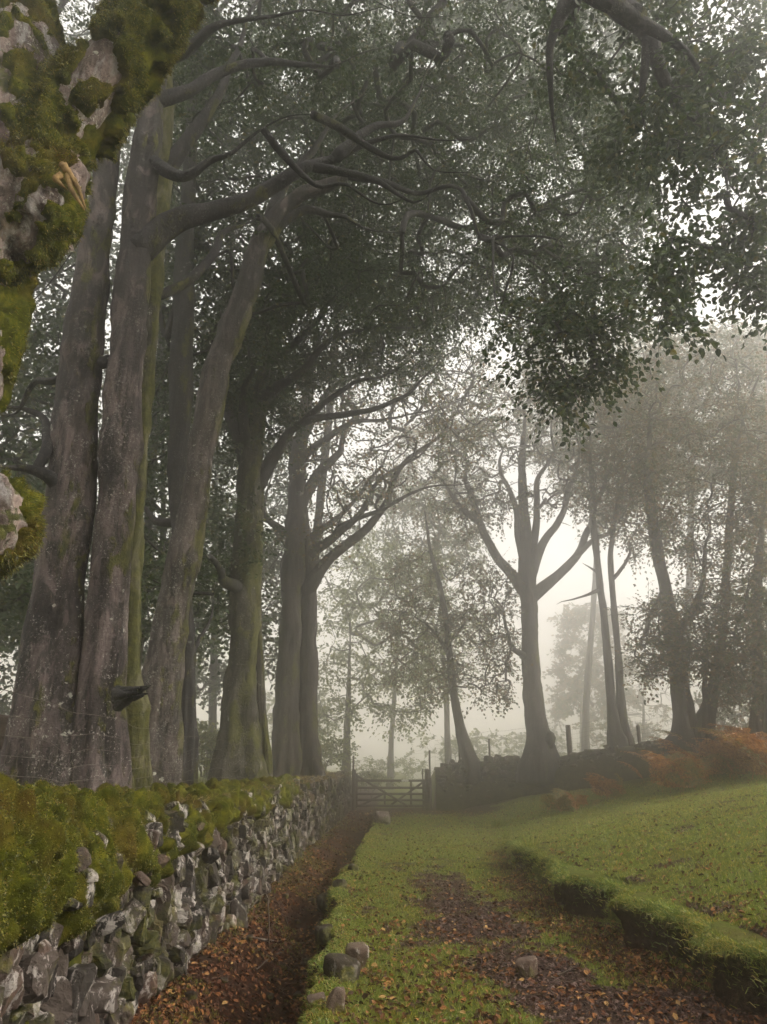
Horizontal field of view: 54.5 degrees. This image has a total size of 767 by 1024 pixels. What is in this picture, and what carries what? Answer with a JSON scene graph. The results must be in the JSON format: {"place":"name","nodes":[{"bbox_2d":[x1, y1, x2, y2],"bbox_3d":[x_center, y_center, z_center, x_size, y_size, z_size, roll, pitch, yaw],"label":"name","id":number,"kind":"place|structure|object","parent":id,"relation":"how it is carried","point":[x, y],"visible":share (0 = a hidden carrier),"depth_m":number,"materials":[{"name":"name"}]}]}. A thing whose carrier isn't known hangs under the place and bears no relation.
{"place":"outdoors","nodes":[
{"label":"outdoors","id":0,"kind":"place"},
{"bbox_2d":[0,0,766,772],"label":"sky","id":1,"kind":"structure","parent":0,"point":[563,544],"materials":[{"name":"white"}]},
{"bbox_2d":[132,755,766,1023],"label":"ground","id":2,"kind":"structure","parent":0,"point":[238,1013],"depth_m":8.40,"materials":[{"name":"green plant"}]},
{"bbox_2d":[0,715,8,751],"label":"fence post","id":3,"kind":"object","parent":2,"relation":"on","point":[3,722],"visible":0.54,"depth_m":7.27,"materials":[{"name":"brown wood"}]},
{"bbox_2d":[0,694,11,714],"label":"bush","id":4,"kind":"object","parent":2,"relation":"on","point":[4,708],"visible":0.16,"depth_m":18.91,"materials":[{"name":"plant"}]},
{"bbox_2d":[0,322,108,703],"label":"woodland tree","id":5,"kind":"object","parent":2,"relation":"on","point":[9,667],"visible":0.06,"depth_m":21.25,"materials":[{"name":"green plant"}]},
{"bbox_2d":[0,217,151,661],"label":"woodland tree","id":6,"kind":"object","parent":2,"relation":"on","point":[14,604],"visible":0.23,"depth_m":14.68,"materials":[{"name":"green plant"}]},
{"bbox_2d":[0,771,351,1023],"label":"dry stone wall","id":7,"kind":"structure","parent":2,"relation":"on","point":[116,900],"depth_m":5.20,"materials":[{"name":"grey stone"}]},
{"bbox_2d":[0,687,240,790],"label":"wire fence","id":8,"kind":"object","parent":7,"relation":"on","point":[70,752],"visible":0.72,"depth_m":6.37,"materials":[{"name":"grey metal"}]},
{"bbox_2d":[180,771,351,803],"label":"dry grass","id":9,"kind":"structure","parent":7,"relation":"on","point":[327,773],"depth_m":16.83,"materials":[{"name":"beige plant"}]},
{"bbox_2d":[92,296,289,675],"bbox_3d":[-5.808,-0.644,20.328,7.152,16.695,8.056,0,-19,0],"label":"woodland tree","id":10,"kind":"object","parent":2,"relation":"on","point":[198,608],"visible":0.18,"depth_m":18.64,"materials":[{"name":"green plant"}]},
{"bbox_2d":[185,991,197,1000],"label":"stone","id":11,"kind":"object","parent":2,"relation":"on","point":[191,995],"visible":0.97,"depth_m":5.97,"materials":[{"name":"grey stone"}]},
{"bbox_2d":[197,719,219,778],"bbox_3d":[-5.572,7.255,22.824,1.874,1.892,1.829,14,-23,-35],"label":"bush","id":12,"kind":"object","parent":2,"relation":"on","point":[202,726],"visible":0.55,"depth_m":22.79,"materials":[{"name":"green plant"}]},
{"bbox_2d":[219,977,227,982],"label":"stone","id":13,"kind":"object","parent":2,"relation":"on","point":[224,979],"visible":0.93,"depth_m":6.67,"materials":[{"name":"grey stone"}]},
{"bbox_2d":[225,914,236,927],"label":"stone","id":14,"kind":"object","parent":2,"relation":"on","point":[231,919],"visible":0.41,"depth_m":8.40,"materials":[{"name":"grey stone"}]},
{"bbox_2d":[141,6,330,785],"bbox_3d":[-3.378,-4.164,15.634,4.054,20.002,5.095,9,-21,-25],"label":"beech tree","id":15,"kind":"object","parent":2,"relation":"on","point":[178,328],"visible":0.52,"depth_m":13.67,"materials":[{"name":"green plant"}]},
{"bbox_2d":[230,901,248,928],"bbox_3d":[-1.681,4.675,8.637,0.235,0.318,0.200,8,-20,-21],"label":"stone","id":16,"kind":"object","parent":2,"relation":"on","point":[238,911],"visible":0.74,"depth_m":8.58,"materials":[{"name":"grey stone"}]},
{"bbox_2d":[164,357,318,777],"bbox_3d":[-6.596,1.054,30.240,8.547,19.880,9.355,0,-19,0],"label":"woodland tree","id":17,"kind":"object","parent":2,"relation":"on","point":[213,681],"visible":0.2,"depth_m":28.13,"materials":[{"name":"green plant"}]},
{"bbox_2d":[246,934,253,940],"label":"stone","id":18,"kind":"object","parent":2,"relation":"on","point":[249,937],"visible":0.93,"depth_m":8.13,"materials":[{"name":"stone"}]},
{"bbox_2d":[126,0,388,790],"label":"beech tree","id":19,"kind":"object","parent":2,"relation":"on","point":[138,710],"visible":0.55,"depth_m":13.82,"materials":[{"name":"green plant"}]},
{"bbox_2d":[250,893,274,946],"bbox_3d":[-1.558,5.116,9.420,0.336,0.298,1.930,2,-19,-5],"label":"fallen stick","id":20,"kind":"object","parent":2,"relation":"on","point":[268,913],"visible":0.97,"depth_m":9.50,"materials":[{"name":"brown wood"}]},
{"bbox_2d":[40,0,489,656],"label":"woodland tree","id":21,"kind":"object","parent":2,"relation":"on","point":[218,226],"visible":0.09,"depth_m":19.31,"materials":[{"name":"green plant"}]},
{"bbox_2d":[265,992,273,999],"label":"stone","id":22,"kind":"object","parent":2,"relation":"on","point":[269,995],"visible":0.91,"depth_m":6.95,"materials":[{"name":"stone"}]},
{"bbox_2d":[264,898,288,925],"bbox_3d":[-1.600,5.512,10.326,0.534,0.338,0.685,4,-19,-12],"label":"fallen stick","id":23,"kind":"object","parent":2,"relation":"on","point":[281,909],"visible":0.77,"depth_m":10.48,"materials":[{"name":"brown wood"}]},
{"bbox_2d":[241,933,314,943],"bbox_3d":[-1.214,5.053,8.864,0.056,0.345,1.629,-9,-21,25],"label":"fallen stick","id":24,"kind":"object","parent":2,"relation":"on","point":[262,939],"visible":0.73,"depth_m":8.60,"materials":[{"name":"brown wood"}]},
{"bbox_2d":[260,954,295,974],"bbox_3d":[-1.121,4.896,8.131,0.425,0.201,0.431,0,-19,0],"label":"fallen stick","id":25,"kind":"object","parent":2,"relation":"on","point":[279,961],"visible":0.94,"depth_m":8.09,"materials":[{"name":"brown wood"}]},
{"bbox_2d":[255,949,305,970],"bbox_3d":[-1.171,4.864,8.127,0.173,0.217,1.864,-3,-19,9],"label":"fallen stick","id":26,"kind":"object","parent":2,"relation":"on","point":[265,961],"visible":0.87,"depth_m":7.85,"materials":[{"name":"brown wood"}]},
{"bbox_2d":[278,962,285,968],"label":"stone","id":27,"kind":"object","parent":2,"relation":"on","point":[282,965],"visible":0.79,"depth_m":8.05,"materials":[{"name":"brown stone"}]},
{"bbox_2d":[282,893,289,898],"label":"stone","id":28,"kind":"object","parent":2,"relation":"on","point":[285,895],"visible":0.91,"depth_m":11.19,"materials":[{"name":"stone"}]},
{"bbox_2d":[0,0,589,790],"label":"beech tree","id":29,"kind":"object","parent":2,"relation":"on","point":[72,656],"visible":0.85,"depth_m":8.43,"materials":[{"name":"grey plant"}]},
{"bbox_2d":[266,689,344,763],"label":"thicket","id":30,"kind":"object","parent":2,"relation":"on","point":[270,720],"visible":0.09,"depth_m":46.16,"materials":[{"name":"green plant"}]},
{"bbox_2d":[303,957,311,964],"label":"stone","id":31,"kind":"object","parent":2,"relation":"on","point":[306,959],"visible":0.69,"depth_m":8.40,"materials":[{"name":"brown stone"}]},
{"bbox_2d":[307,992,325,1004],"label":"stone","id":32,"kind":"object","parent":2,"relation":"on","point":[320,996],"visible":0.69,"depth_m":5.25,"materials":[{"name":"grey stone"}]},
{"bbox_2d":[316,893,328,913],"bbox_3d":[-0.769,5.317,10.092,0.240,0.236,0.404,7,-20,-19],"label":"stone","id":33,"kind":"object","parent":2,"relation":"on","point":[321,900],"visible":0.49,"depth_m":10.05,"materials":[{"name":"grey stone"}]},
{"bbox_2d":[315,924,332,944],"bbox_3d":[-0.607,4.277,7.548,0.184,0.197,0.312,0,-19,0],"label":"stone","id":34,"kind":"object","parent":2,"relation":"on","point":[323,936],"visible":0.86,"depth_m":7.44,"materials":[{"name":"grey stone"}]},
{"bbox_2d":[326,987,344,1012],"bbox_3d":[-0.324,3.325,5.057,0.131,0.186,0.133,0,-19,0],"label":"stone","id":35,"kind":"object","parent":2,"relation":"on","point":[335,998],"visible":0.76,"depth_m":5.01,"materials":[{"name":"grey stone"}]},
{"bbox_2d":[318,731,360,772],"bbox_3d":[-2.188,10.298,31.500,2.500,2.075,2.214,0,-19,0],"label":"bush","id":36,"kind":"object","parent":2,"relation":"on","point":[326,746],"visible":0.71,"depth_m":31.45,"materials":[{"name":"green plant"}]},
{"bbox_2d":[332,879,346,888],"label":"stone","id":37,"kind":"object","parent":2,"relation":"on","point":[340,882],"visible":0.65,"depth_m":10.21,"materials":[{"name":"grey stone"}]},
{"bbox_2d":[323,953,360,983],"bbox_3d":[-0.325,3.616,5.906,0.270,0.218,0.249,-7,-20,20],"label":"stone","id":38,"kind":"object","parent":2,"relation":"on","point":[344,967],"visible":0.93,"depth_m":5.84,"materials":[{"name":"grey stone"}]},
{"bbox_2d":[193,238,494,780],"bbox_3d":[-0.966,-1.604,17.803,8.269,16.784,6.656,0,-19,0],"label":"beech tree","id":39,"kind":"object","parent":2,"relation":"on","point":[243,719],"visible":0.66,"depth_m":16.82,"materials":[{"name":"green plant"}]},
{"bbox_2d":[351,769,355,810],"bbox_3d":[-1.093,10.296,27.360,0.166,1.591,0.159,0,-19,0],"label":"gate post","id":40,"kind":"object","parent":2,"relation":"on","point":[353,804],"visible":0.85,"depth_m":27.31,"materials":[{"name":"grey wood"}]},
{"bbox_2d":[348,863,358,870],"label":"stone","id":41,"kind":"object","parent":2,"relation":"on","point":[351,866],"visible":0.62,"depth_m":11.80,"materials":[{"name":"grey stone"}]},
{"bbox_2d":[345,942,368,966],"bbox_3d":[-0.220,3.757,6.275,0.202,0.230,0.203,0,-19,0],"label":"stone","id":42,"kind":"object","parent":2,"relation":"on","point":[359,951],"visible":0.6,"depth_m":6.22,"materials":[{"name":"grey stone"}]},
{"bbox_2d":[57,0,681,670],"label":"woodland tree","id":43,"kind":"object","parent":2,"relation":"on","point":[445,24],"visible":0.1,"depth_m":23.54,"materials":[{"name":"green plant"}]},
{"bbox_2d":[349,758,399,798],"bbox_3d":[-0.427,12.098,33.790,2.496,1.794,2.218,0,-19,0],"label":"bush","id":44,"kind":"object","parent":2,"relation":"on","point":[372,774],"visible":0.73,"depth_m":33.87,"materials":[{"name":"green plant"}]},
{"bbox_2d":[373,811,390,824],"bbox_3d":[-0.042,8.889,21.553,0.464,0.456,0.458,7,-20,-19],"label":"stone","id":45,"kind":"object","parent":2,"relation":"on","point":[381,817],"visible":0.84,"depth_m":21.41,"materials":[{"name":"grey stone"}]},
{"bbox_2d":[0,0,766,582],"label":"beech tree","id":46,"kind":"object","parent":2,"relation":"on","point":[70,112],"visible":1,"depth_m":6.68,"materials":[{"name":"green plant"}]},
{"bbox_2d":[262,323,517,776],"bbox_3d":[0.203,0.155,23.992,9.833,17.209,8.428,0,-19,0],"label":"beech tree","id":47,"kind":"object","parent":2,"relation":"on","point":[296,748],"visible":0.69,"depth_m":22.91,"materials":[{"name":"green plant"}]},
{"bbox_2d":[317,525,475,793],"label":"misty tree","id":48,"kind":"object","parent":2,"relation":"on","point":[348,716],"visible":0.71,"depth_m":36.13,"materials":[{"name":"green plant"}]},
{"bbox_2d":[354,755,444,783],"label":"bush","id":49,"kind":"object","parent":2,"relation":"on","point":[405,767],"visible":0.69,"depth_m":48.75,"materials":[{"name":"green plant"}]},
{"bbox_2d":[141,21,674,786],"bbox_3d":[1.797,-4.786,13.268,10.217,19.711,9.285,0,-19,0],"label":"beech tree","id":50,"kind":"object","parent":2,"relation":"on","point":[579,325],"visible":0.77,"depth_m":11.66,"materials":[{"name":"green plant"}]},
{"bbox_2d":[319,467,502,789],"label":"misty tree","id":51,"kind":"object","parent":2,"relation":"on","point":[390,770],"visible":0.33,"depth_m":45.13,"materials":[{"name":"green plant"}]},
{"bbox_2d":[422,769,423,809],"bbox_3d":[1.472,10.436,27.819,0.052,1.595,0.050,0,-19,0],"label":"fence stake","id":52,"kind":"object","parent":2,"relation":"on","point":[422,790],"visible":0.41,"depth_m":27.81,"materials":[{"name":"brown wood"}]},
{"bbox_2d":[424,769,428,810],"bbox_3d":[1.608,10.293,27.393,0.188,1.624,0.179,0,-19,0],"label":"gate post","id":53,"kind":"object","parent":2,"relation":"on","point":[426,771],"visible":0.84,"depth_m":27.37,"materials":[{"name":"grey wood"}]},
{"bbox_2d":[356,774,424,807],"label":"field gate","id":54,"kind":"structure","parent":53,"relation":"attached to","point":[394,799],"depth_m":27.32,"materials":[{"name":"grey wood"}]},
{"bbox_2d":[428,778,431,810],"bbox_3d":[1.699,10.385,27.150,0.142,1.291,0.136,0,-19,0],"label":"gate post","id":55,"kind":"object","parent":2,"relation":"on","point":[430,794],"visible":0.83,"depth_m":27.13,"materials":[{"name":"grey wood"}]},
{"bbox_2d":[429,750,430,777],"bbox_3d":[1.750,10.152,28.022,0.073,2.265,0.070,0,-19,0],"label":"fence stake","id":56,"kind":"object","parent":2,"relation":"on","point":[429,765],"visible":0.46,"depth_m":28.18,"materials":[{"name":"grey wood"}]},
{"bbox_2d":[367,410,505,763],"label":"misty tree","id":57,"kind":"object","parent":2,"relation":"on","point":[453,545],"visible":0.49,"depth_m":42.59,"materials":[{"name":"green plant"}]},
{"bbox_2d":[129,773,766,1023],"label":"leaf litter","id":58,"kind":"object","parent":2,"relation":"on","point":[586,953],"visible":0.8,"depth_m":6.83,"materials":[{"name":"brown plant"}]},
{"bbox_2d":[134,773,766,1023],"bbox_3d":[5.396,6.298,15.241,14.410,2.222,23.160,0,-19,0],"label":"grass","id":59,"kind":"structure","parent":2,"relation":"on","point":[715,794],"depth_m":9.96,"materials":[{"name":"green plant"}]},
{"bbox_2d":[405,728,521,775],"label":"thicket","id":60,"kind":"object","parent":2,"relation":"on","point":[475,739],"visible":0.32,"depth_m":56.82,"materials":[{"name":"green plant"}]},
{"bbox_2d":[488,739,490,755],"bbox_3d":[4.064,9.376,28.499,0.085,1.336,0.081,0,-19,0],"label":"fence stake","id":61,"kind":"object","parent":2,"relation":"on","point":[489,751],"visible":0.45,"depth_m":28.58,"materials":[{"name":"grey wood"}]},
{"bbox_2d":[297,0,690,696],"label":"woodland tree","id":62,"kind":"object","parent":2,"relation":"on","point":[479,172],"visible":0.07,"depth_m":31.12,"materials":[{"name":"green plant"}]},
{"bbox_2d":[488,816,507,826],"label":"rush tuft","id":63,"kind":"object","parent":2,"relation":"on","point":[498,823],"visible":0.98,"depth_m":20.54,"materials":[{"name":"green plant"}]},
{"bbox_2d":[516,955,537,977],"bbox_3d":[1.154,3.673,6.005,0.187,0.179,0.181,0,-19,0],"label":"stone","id":64,"kind":"object","parent":2,"relation":"on","point":[526,966],"visible":0.94,"depth_m":5.96,"materials":[{"name":"grey stone"}]},
{"bbox_2d":[294,826,766,1023],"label":"overhanging grass","id":65,"kind":"structure","parent":2,"relation":"on","point":[319,962],"depth_m":6.84,"materials":[{"name":"green plant"}]},
{"bbox_2d":[491,731,580,757],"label":"thicket","id":66,"kind":"object","parent":2,"relation":"on","point":[520,737],"visible":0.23,"depth_m":62.88,"materials":[{"name":"green plant"}]},
{"bbox_2d":[306,795,766,1023],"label":"gravel","id":67,"kind":"structure","parent":2,"relation":"on","point":[709,1001],"depth_m":6.15,"materials":[{"name":"brown gravel"}]},
{"bbox_2d":[546,965,575,974],"bbox_3d":[1.494,3.770,6.145,0.368,0.047,0.089,14,-24,-36],"label":"fallen stick","id":68,"kind":"object","parent":2,"relation":"on","point":[562,972],"visible":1,"depth_m":6.07,"materials":[{"name":"brown wood"}]},
{"bbox_2d":[539,788,585,812],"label":"bracken","id":69,"kind":"object","parent":2,"relation":"on","point":[561,803],"visible":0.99,"depth_m":20.41,"materials":[{"name":"brown plant"}]},
{"bbox_2d":[563,794,600,806],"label":"bracken","id":70,"kind":"object","parent":2,"relation":"on","point":[581,799],"visible":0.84,"depth_m":20.52,"materials":[{"name":"brown plant"}]},
{"bbox_2d":[434,727,747,810],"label":"dry stone wall","id":71,"kind":"structure","parent":2,"relation":"on","point":[455,790],"depth_m":27.13,"materials":[{"name":"grey stone"}]},
{"bbox_2d":[364,510,532,784],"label":"leaning tree","id":72,"kind":"object","parent":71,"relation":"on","point":[470,760],"visible":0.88,"depth_m":28.94,"materials":[{"name":"green plant"}]},
{"bbox_2d":[408,355,665,787],"bbox_3d":[6.903,0.963,30.086,12.052,19.156,8.399,0,-19,0],"label":"beech tree","id":73,"kind":"object","parent":71,"relation":"on","point":[537,765],"visible":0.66,"depth_m":29.12,"materials":[{"name":"green plant"}]},
{"bbox_2d":[565,725,572,754],"bbox_3d":[6.741,8.387,27.040,0.206,1.258,0.196,0,-19,0],"label":"fence post","id":74,"kind":"object","parent":71,"relation":"on","point":[568,738],"visible":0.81,"depth_m":27.01,"materials":[{"name":"grey wood"}]},
{"bbox_2d":[436,698,735,766],"bbox_3d":[6.862,7.899,26.507,10.962,2.210,1.328,-13,-23,32],"label":"wire fence","id":75,"kind":"object","parent":71,"relation":"on","point":[572,739],"visible":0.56,"depth_m":27.00,"materials":[{"name":"grey metal"}]},
{"bbox_2d":[601,307,766,761],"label":"beech tree","id":76,"kind":"object","parent":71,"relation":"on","point":[674,658],"visible":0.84,"depth_m":23.50,"materials":[{"name":"green plant"}]},
{"bbox_2d":[698,379,766,737],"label":"beech tree","id":77,"kind":"object","parent":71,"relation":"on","point":[758,722],"visible":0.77,"depth_m":22.56,"materials":[{"name":"green plant"}]},
{"bbox_2d":[509,313,672,751],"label":"misty tree","id":78,"kind":"object","parent":2,"relation":"on","point":[586,698],"visible":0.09,"depth_m":46.65,"materials":[{"name":"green plant"}]},
{"bbox_2d":[542,601,644,751],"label":"misty tree","id":79,"kind":"object","parent":2,"relation":"on","point":[575,693],"visible":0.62,"depth_m":69.07,"materials":[{"name":"grey plant"}]},
{"bbox_2d":[583,773,625,798],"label":"bracken","id":80,"kind":"object","parent":2,"relation":"on","point":[606,787],"visible":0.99,"depth_m":21.32,"materials":[{"name":"brown plant"}]},
{"bbox_2d":[558,721,669,748],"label":"thicket","id":81,"kind":"object","parent":2,"relation":"on","point":[633,731],"visible":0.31,"depth_m":58.88,"materials":[{"name":"green plant"}]},
{"bbox_2d":[543,358,708,754],"bbox_3d":[9.706,0.781,28.375,7.069,16.701,7.035,0,-19,0],"label":"slender tree","id":82,"kind":"object","parent":2,"relation":"on","point":[619,733],"visible":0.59,"depth_m":27.38,"materials":[{"name":"green plant"}]},
{"bbox_2d":[500,838,766,1017],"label":"turf bank","id":83,"kind":"structure","parent":2,"relation":"on","point":[630,922],"depth_m":6.57,"materials":[{"name":"green plant"}]},
{"bbox_2d":[503,831,549,859],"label":"rush tuft","id":84,"kind":"object","parent":83,"relation":"on","point":[530,843],"visible":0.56,"depth_m":12.42,"materials":[{"name":"green plant"}]},
{"bbox_2d":[636,724,640,744],"bbox_3d":[8.544,7.922,24.769,0.131,1.657,0.124,0,-19,0],"label":"fence post","id":85,"kind":"object","parent":2,"relation":"on","point":[638,733],"visible":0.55,"depth_m":24.89,"materials":[{"name":"brown wood"}]},
{"bbox_2d":[617,751,661,782],"bbox_3d":[8.330,7.906,23.108,2.232,0.950,1.516,-9,-21,24],"label":"bracken","id":86,"kind":"object","parent":2,"relation":"on","point":[636,770],"visible":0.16,"depth_m":23.19,"materials":[{"name":"brown plant"}]},
{"bbox_2d":[613,665,671,740],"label":"misty tree","id":87,"kind":"object","parent":2,"relation":"on","point":[665,708],"visible":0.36,"depth_m":59.62,"materials":[{"name":"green plant"}]},
{"bbox_2d":[639,750,726,792],"bbox_3d":[7.753,6.864,19.749,2.898,1.087,1.827,16,-25,-39],"label":"bracken","id":88,"kind":"object","parent":2,"relation":"on","point":[684,769],"visible":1,"depth_m":19.43,"materials":[{"name":"brown plant"}]},
{"bbox_2d":[654,728,724,741],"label":"bracken","id":89,"kind":"object","parent":2,"relation":"on","point":[682,736],"visible":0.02,"depth_m":22.50,"materials":[{"name":"brown plant"}]},
{"bbox_2d":[647,733,736,777],"bbox_3d":[9.592,7.268,22.082,2.669,1.262,2.644,-15,-24,38],"label":"bracken","id":90,"kind":"object","parent":2,"relation":"on","point":[700,750],"visible":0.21,"depth_m":22.07,"materials":[{"name":"brown plant"}]},
{"bbox_2d":[618,318,766,687],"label":"misty tree","id":91,"kind":"object","parent":2,"relation":"on","point":[691,415],"visible":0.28,"depth_m":41.17,"materials":[{"name":"green plant"}]},
{"bbox_2d":[666,734,762,779],"bbox_3d":[9.940,7.099,21.716,2.657,1.307,2.693,0,-19,0],"label":"bracken","id":92,"kind":"object","parent":2,"relation":"on","point":[724,763],"visible":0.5,"depth_m":21.06,"materials":[{"name":"brown plant"}]},
{"bbox_2d":[693,683,751,729],"bbox_3d":[18.774,10.737,38.775,6.404,4.121,6.258,-6,-20,16],"label":"thicket","id":93,"kind":"object","parent":2,"relation":"on","point":[742,720],"visible":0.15,"depth_m":38.57,"materials":[{"name":"green plant"}]},
{"bbox_2d":[696,617,750,752],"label":"tree","id":94,"kind":"object","parent":2,"relation":"on","point":[706,719],"visible":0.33,"depth_m":22.60,"materials":[{"name":"green plant"}]},
{"bbox_2d":[691,727,766,779],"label":"bracken","id":95,"kind":"object","parent":2,"relation":"on","point":[750,751],"visible":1,"depth_m":19.49,"materials":[{"name":"brown plant"}]},
{"bbox_2d":[705,723,766,744],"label":"bracken","id":96,"kind":"object","parent":2,"relation":"on","point":[726,730],"visible":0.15,"depth_m":21.36,"materials":[{"name":"brown plant"}]},
{"bbox_2d":[731,332,766,660],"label":"misty tree","id":97,"kind":"object","parent":2,"relation":"on","point":[765,367],"visible":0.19,"depth_m":37.77,"materials":[{"name":"green plant"}]}
]}

